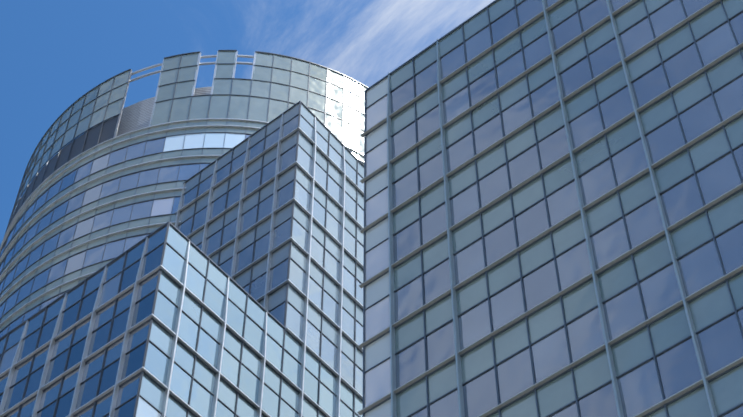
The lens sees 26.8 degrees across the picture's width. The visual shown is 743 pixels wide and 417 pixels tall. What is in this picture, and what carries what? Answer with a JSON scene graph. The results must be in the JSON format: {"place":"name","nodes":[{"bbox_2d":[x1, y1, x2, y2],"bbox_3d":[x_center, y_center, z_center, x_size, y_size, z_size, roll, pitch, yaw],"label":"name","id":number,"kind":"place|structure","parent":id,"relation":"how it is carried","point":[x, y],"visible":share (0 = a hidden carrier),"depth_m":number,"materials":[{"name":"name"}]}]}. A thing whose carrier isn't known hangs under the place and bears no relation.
{"place":"outdoors","nodes":[
{"label":"outdoors","id":0,"kind":"place"},
{"bbox_2d":[0,0,494,245],"label":"sky","id":1,"kind":"structure","parent":0,"point":[53,53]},
{"bbox_2d":[357,0,742,416],"bbox_3d":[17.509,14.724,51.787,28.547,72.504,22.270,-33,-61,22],"label":"office building","id":2,"kind":"structure","parent":0,"point":[553,208],"depth_m":61.99,"materials":[{"name":"blue glass"}]},
{"label":"ground","id":3,"kind":"structure","parent":0,"visible":0},
{"bbox_2d":[0,101,363,416],"bbox_3d":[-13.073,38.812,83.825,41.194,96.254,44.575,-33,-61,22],"label":"office building","id":4,"kind":"structure","parent":3,"relation":"on","point":[237,291],"depth_m":87.47,"materials":[{"name":"glass"}]},
{"bbox_2d":[0,50,368,337],"bbox_3d":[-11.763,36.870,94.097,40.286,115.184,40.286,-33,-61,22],"label":"tower","id":5,"kind":"structure","parent":3,"relation":"on","point":[107,188],"depth_m":120.52,"materials":[{"name":"glass"}]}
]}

